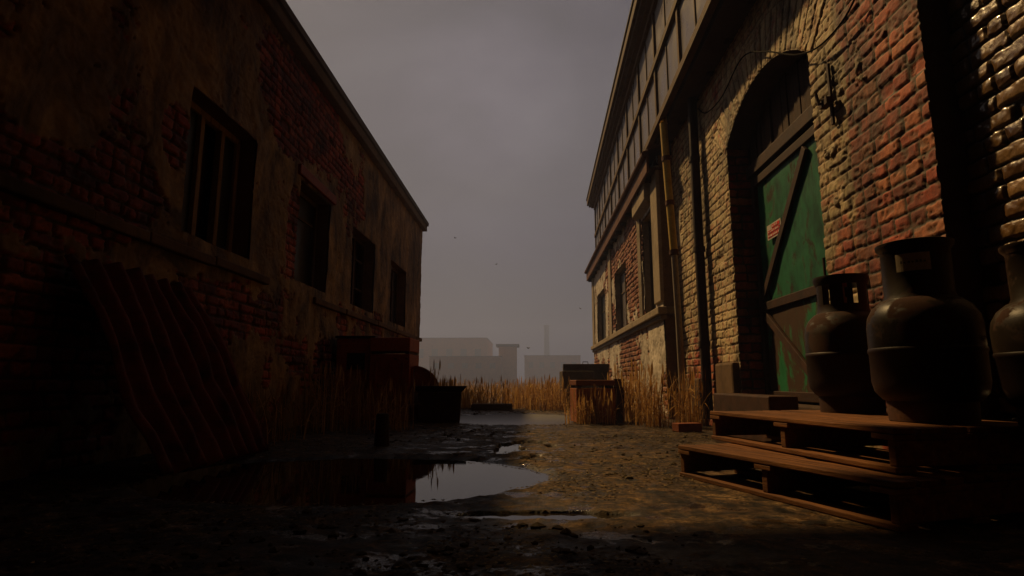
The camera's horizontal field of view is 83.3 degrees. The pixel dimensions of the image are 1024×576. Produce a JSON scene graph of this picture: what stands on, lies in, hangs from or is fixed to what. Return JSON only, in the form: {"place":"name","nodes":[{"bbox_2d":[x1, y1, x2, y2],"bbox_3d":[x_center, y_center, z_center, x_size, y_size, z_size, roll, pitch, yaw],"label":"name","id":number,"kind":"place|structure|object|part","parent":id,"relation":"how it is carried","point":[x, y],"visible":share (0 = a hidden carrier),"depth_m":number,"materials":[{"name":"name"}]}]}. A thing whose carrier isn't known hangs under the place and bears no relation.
{"place":"outdoors","nodes":[
{"label":"outdoors","id":0,"kind":"place"},
{"bbox_2d":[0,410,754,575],"bbox_3d":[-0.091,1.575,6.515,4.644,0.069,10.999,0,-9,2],"label":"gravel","id":1,"kind":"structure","parent":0,"point":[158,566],"depth_m":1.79,"materials":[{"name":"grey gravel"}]},
{"bbox_2d":[419,338,492,369],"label":"building","id":2,"kind":"structure","parent":0,"point":[455,347],"depth_m":300.12,"materials":[{"name":"concrete"}]},
{"bbox_2d":[419,349,423,357],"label":"window","id":3,"kind":"structure","parent":2,"relation":"in","point":[420,350],"depth_m":300.08,"materials":[{"name":"grey paint"}]},
{"bbox_2d":[432,349,437,355],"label":"window","id":4,"kind":"structure","parent":2,"relation":"in","point":[434,351],"depth_m":299.94,"materials":[{"name":"grey paint"}]},
{"bbox_2d":[446,349,451,355],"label":"window","id":5,"kind":"structure","parent":2,"relation":"in","point":[448,351],"depth_m":299.68,"materials":[{"name":"grey paint"}]},
{"bbox_2d":[460,349,466,355],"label":"window","id":6,"kind":"structure","parent":2,"relation":"in","point":[463,351],"depth_m":299.42,"materials":[{"name":"grey paint"}]},
{"bbox_2d":[475,349,480,355],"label":"window","id":7,"kind":"structure","parent":2,"relation":"in","point":[477,351],"depth_m":299.21,"materials":[{"name":"grey paint"}]},
{"bbox_2d":[286,0,631,382],"label":"sky","id":8,"kind":"structure","parent":0,"point":[490,114],"materials":[{"name":"grey"}]},
{"bbox_2d":[428,356,501,383],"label":"building","id":9,"kind":"structure","parent":0,"point":[485,368],"depth_m":208.71,"materials":[{"name":"concrete"}]},
{"bbox_2d":[448,363,453,367],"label":"window","id":10,"kind":"structure","parent":9,"relation":"in","point":[450,365],"depth_m":208.98,"materials":[{"name":"grey paint"}]},
{"bbox_2d":[462,363,467,367],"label":"window","id":11,"kind":"structure","parent":9,"relation":"in","point":[464,365],"depth_m":208.83,"materials":[{"name":"grey paint"}]},
{"bbox_2d":[476,363,481,367],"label":"window","id":12,"kind":"structure","parent":9,"relation":"in","point":[478,365],"depth_m":208.62,"materials":[{"name":"grey paint"}]},
{"bbox_2d":[496,344,519,383],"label":"square tower","id":13,"kind":"structure","parent":0,"point":[508,353],"depth_m":217.13,"materials":[{"name":"concrete"}]},
{"bbox_2d":[0,383,1023,575],"bbox_3d":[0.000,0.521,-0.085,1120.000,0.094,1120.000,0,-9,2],"label":"ground","id":14,"kind":"structure","parent":0,"point":[741,531],"depth_m":2.02,"materials":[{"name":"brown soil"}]},
{"bbox_2d":[64,254,269,476],"bbox_3d":[-2.148,0.492,3.762,0.829,1.252,1.423,0,-9,2],"label":"corrugated sheet","id":15,"kind":"object","parent":14,"relation":"on","point":[186,402],"visible":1,"depth_m":3.54,"materials":[{"name":"brown metal"}]},
{"bbox_2d":[0,0,428,481],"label":"plastered building","id":16,"kind":"structure","parent":14,"relation":"on","point":[228,163],"depth_m":4.45,"materials":[{"name":"brick"}]},
{"bbox_2d":[181,86,257,258],"bbox_3d":[-2.688,-0.954,5.062,0.268,1.300,1.200,0,-9,2],"label":"window","id":17,"kind":"structure","parent":16,"relation":"in","point":[235,150],"depth_m":5.37,"materials":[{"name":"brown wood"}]},
{"bbox_2d":[293,179,329,292],"bbox_3d":[-2.618,-0.608,7.173,0.268,1.300,1.120,0,-9,2],"label":"window","id":18,"kind":"structure","parent":16,"relation":"in","point":[311,256],"depth_m":7.57,"materials":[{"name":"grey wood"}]},
{"bbox_2d":[350,226,374,312],"bbox_3d":[-2.548,-0.263,9.278,0.268,1.300,1.350,0,-9,2],"label":"window","id":19,"kind":"structure","parent":16,"relation":"in","point":[365,273],"depth_m":9.85,"materials":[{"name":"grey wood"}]},
{"bbox_2d":[389,259,405,326],"bbox_3d":[-2.467,0.133,11.695,0.268,1.300,1.450,0,-9,2],"label":"window","id":20,"kind":"structure","parent":16,"relation":"in","point":[397,284],"depth_m":12.29,"materials":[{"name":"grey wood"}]},
{"bbox_2d":[242,375,322,444],"bbox_3d":[-2.113,1.035,4.895,0.673,0.598,0.850,-4,-10,25],"label":"reed clump","id":21,"kind":"object","parent":14,"relation":"on","point":[282,420],"visible":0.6,"depth_m":4.89,"materials":[{"name":"plant"}]},
{"bbox_2d":[257,361,374,434],"bbox_3d":[-1.944,1.197,6.268,1.079,0.813,1.710,0,-9,2],"label":"reed clump","id":22,"kind":"object","parent":14,"relation":"on","point":[319,421],"visible":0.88,"depth_m":6.14,"materials":[{"name":"plant"}]},
{"bbox_2d":[333,336,379,420],"bbox_3d":[-2.109,1.228,7.866,0.540,1.120,0.466,0,-9,0],"label":"metal cabinet","id":23,"kind":"object","parent":14,"relation":"on","point":[353,351],"visible":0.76,"depth_m":7.70,"materials":[{"name":"brown metal"}]},
{"bbox_3d":[-2.109,1.017,7.687,0.400,0.550,0.045,0,-9,0],"label":"door","id":24,"kind":"part","parent":23,"relation":"part of","materials":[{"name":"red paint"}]},
{"bbox_2d":[329,376,423,433],"bbox_3d":[-1.340,1.242,6.113,0.714,0.627,1.082,-3,-10,15],"label":"reed clump","id":25,"kind":"object","parent":14,"relation":"on","point":[395,423],"visible":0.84,"depth_m":6.05,"materials":[{"name":"plant"}]},
{"bbox_2d":[133,402,626,519],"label":"puddle water","id":26,"kind":"structure","parent":14,"relation":"on","point":[356,481],"depth_m":3.02,"materials":[{"name":"grey liquid"}]},
{"bbox_2d":[374,413,388,446],"bbox_3d":[-1.044,1.142,4.633,0.124,0.265,0.122,0,-9,2],"label":"wooden stump","id":27,"kind":"object","parent":14,"relation":"on","point":[381,438],"visible":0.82,"depth_m":4.59,"materials":[{"name":"brown wood"}]},
{"bbox_2d":[368,337,418,420],"bbox_3d":[-1.575,1.222,7.705,0.536,1.080,0.515,-1,-9,5],"label":"metal bin","id":28,"kind":"object","parent":14,"relation":"on","point":[384,367],"visible":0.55,"depth_m":7.50,"materials":[{"name":"brown metal"}]},
{"bbox_2d":[411,366,438,420],"bbox_3d":[-1.167,1.424,7.821,0.375,0.719,0.560,1,-9,-8],"label":"bent sheet","id":29,"kind":"object","parent":14,"relation":"on","point":[420,373],"visible":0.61,"depth_m":7.59,"materials":[{"name":"red paint"}]},
{"bbox_2d":[412,361,466,423],"bbox_3d":[-0.914,1.307,7.370,0.676,0.805,0.576,1,-9,-4],"label":"planter trough","id":30,"kind":"object","parent":14,"relation":"on","point":[439,403],"visible":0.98,"depth_m":7.12,"materials":[{"name":"metal"}]},
{"bbox_2d":[471,403,512,409],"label":"stone slab","id":31,"kind":"structure","parent":14,"relation":"on","point":[491,406],"depth_m":10.41,"materials":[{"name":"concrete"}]},
{"bbox_2d":[436,374,570,410],"bbox_3d":[-1.581,4.611,26.849,23.199,0.779,34.232,0,-9,2],"label":"reed bed","id":32,"kind":"object","parent":14,"relation":"on","point":[549,394],"visible":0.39,"depth_m":10.97,"materials":[{"name":"plant"}]},
{"bbox_2d":[544,325,549,354],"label":"factory chimney","id":33,"kind":"object","parent":14,"relation":"on","point":[546,339],"visible":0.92,"depth_m":506.66,"materials":[{"name":"concrete"}]},
{"bbox_2d":[560,368,593,407],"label":"metal box","id":34,"kind":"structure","parent":14,"relation":"on","point":[566,376],"depth_m":11.18,"materials":[{"name":"metal"}]},
{"bbox_2d":[563,363,609,387],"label":"metal box","id":35,"kind":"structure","parent":14,"relation":"on","point":[599,370],"depth_m":11.93,"materials":[{"name":"metal"}]},
{"bbox_2d":[562,386,618,424],"bbox_3d":[0.986,1.450,7.103,0.768,0.526,0.390,0,-9,2],"label":"reed clump","id":36,"kind":"object","parent":14,"relation":"on","point":[595,418],"visible":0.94,"depth_m":7.09,"materials":[{"name":"plant"}]},
{"bbox_2d":[570,380,615,422],"bbox_3d":[1.042,1.464,7.477,0.506,0.530,0.415,1,-9,-6],"label":"metal bin","id":37,"kind":"object","parent":14,"relation":"on","point":[576,385],"visible":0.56,"depth_m":7.30,"materials":[{"name":"brown metal"}]},
{"bbox_2d":[613,379,624,421],"bbox_3d":[1.379,1.449,7.421,0.149,0.556,0.089,1,-9,-8],"label":"upright plank","id":38,"kind":"object","parent":14,"relation":"on","point":[619,399],"visible":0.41,"depth_m":7.40,"materials":[{"name":"brown wood"}]},
{"bbox_2d":[598,361,657,416],"bbox_3d":[1.826,1.659,9.364,0.849,0.874,2.448,0,-9,2],"label":"reed clump","id":39,"kind":"object","parent":14,"relation":"on","point":[615,377],"visible":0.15,"depth_m":9.20,"materials":[{"name":"plant"}]},
{"bbox_2d":[607,358,665,423],"bbox_3d":[1.600,1.350,7.480,0.749,0.892,1.032,0,-9,2],"label":"reed clump","id":40,"kind":"object","parent":14,"relation":"on","point":[628,411],"visible":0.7,"depth_m":7.34,"materials":[{"name":"plant"}]},
{"bbox_2d":[626,363,684,427],"bbox_3d":[1.694,1.260,6.780,0.740,0.806,0.638,0,-9,2],"label":"reed clump","id":41,"kind":"object","parent":14,"relation":"on","point":[654,408],"visible":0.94,"depth_m":6.73,"materials":[{"name":"plant"}]},
{"bbox_2d":[672,422,701,431],"bbox_3d":[1.801,1.433,5.930,0.270,0.085,0.130,3,-10,-16],"label":"loose brick","id":42,"kind":"object","parent":14,"relation":"on","point":[688,427],"visible":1,"depth_m":5.87,"materials":[{"name":"red brick"}]},
{"bbox_2d":[662,365,713,428],"bbox_3d":[1.994,1.253,6.541,0.561,0.777,1.060,0,-9,2],"label":"reed clump","id":43,"kind":"object","parent":14,"relation":"on","point":[683,405],"visible":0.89,"depth_m":6.52,"materials":[{"name":"plant"}]},
{"bbox_2d":[713,393,798,442],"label":"step","id":44,"kind":"structure","parent":14,"relation":"on","point":[738,402],"depth_m":4.08,"materials":[{"name":"concrete"}]},
{"bbox_2d":[584,0,1023,467],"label":"brick warehouse","id":45,"kind":"structure","parent":14,"relation":"on","point":[749,206],"depth_m":5.10,"materials":[{"name":"brick"}]},
{"bbox_2d":[598,287,605,341],"bbox_3d":[2.460,0.760,15.053,0.208,1.430,1.800,0,-9,2],"label":"window","id":46,"kind":"structure","parent":45,"relation":"in","point":[601,296],"depth_m":15.82,"materials":[{"name":"black glass"}]},
{"bbox_2d":[615,261,627,330],"bbox_3d":[2.351,0.226,11.798,0.208,1.430,1.600,0,-9,2],"label":"window","id":47,"kind":"structure","parent":45,"relation":"in","point":[620,276],"depth_m":12.43,"materials":[{"name":"black glass"}]},
{"bbox_2d":[642,209,663,313],"bbox_3d":[2.257,-0.390,8.997,0.208,1.660,0.930,0,-9,2],"label":"window","id":48,"kind":"structure","parent":45,"relation":"in","point":[647,235],"depth_m":9.39,"materials":[{"name":"black glass"}]},
{"bbox_2d":[594,0,719,248],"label":"clerestory window","id":49,"kind":"structure","parent":45,"relation":"in","point":[674,30],"depth_m":8.36,"materials":[{"name":"grey glass"}]},
{"bbox_2d":[697,0,854,113],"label":"cable","id":50,"kind":"object","parent":45,"relation":"attached to","point":[837,27],"visible":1,"depth_m":4.34,"materials":[{"name":"black rubber"}]},
{"bbox_2d":[751,125,829,402],"bbox_3d":[2.397,-0.141,4.891,0.105,2.180,1.640,0,-9,2],"label":"door","id":51,"kind":"structure","parent":45,"relation":"in","point":[789,236],"depth_m":5.06,"materials":[{"name":"wood"}]},
{"bbox_2d":[678,441,1023,532],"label":"wooden pallet","id":52,"kind":"object","parent":14,"relation":"on","point":[923,494],"visible":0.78,"depth_m":2.19,"materials":[{"name":"brown wood"}]},
{"bbox_2d":[710,410,1023,473],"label":"wooden pallet","id":53,"kind":"object","parent":52,"relation":"on","point":[985,445],"visible":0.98,"depth_m":2.34,"materials":[{"name":"brown wood"}]},
{"bbox_2d":[804,273,886,413],"bbox_3d":[1.909,0.318,3.291,0.431,0.767,0.431,2,-10,-13],"label":"gas cylinder","id":54,"kind":"object","parent":53,"relation":"on","point":[837,359],"visible":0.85,"depth_m":3.16,"materials":[{"name":"grey paint"}]},
{"bbox_2d":[866,236,992,423],"bbox_3d":[1.830,0.188,2.564,0.440,0.788,0.440,9,-13,-42],"label":"gas cylinder","id":55,"kind":"object","parent":53,"relation":"on","point":[928,350],"visible":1,"depth_m":2.42,"materials":[{"name":"grey paint"}]},
{"bbox_2d":[990,240,1023,427],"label":"gas cylinder","id":56,"kind":"object","parent":53,"relation":"on","point":[1007,332],"visible":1,"depth_m":2.15,"materials":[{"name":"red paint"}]},
{"bbox_2d":[524,355,580,382],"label":"building","id":57,"kind":"structure","parent":0,"point":[538,366],"depth_m":314.79,"materials":[{"name":"concrete"}]},
{"bbox_2d":[550,362,554,367],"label":"window","id":58,"kind":"structure","parent":57,"relation":"in","point":[552,364],"depth_m":314.72,"materials":[{"name":"grey paint"}]}
]}

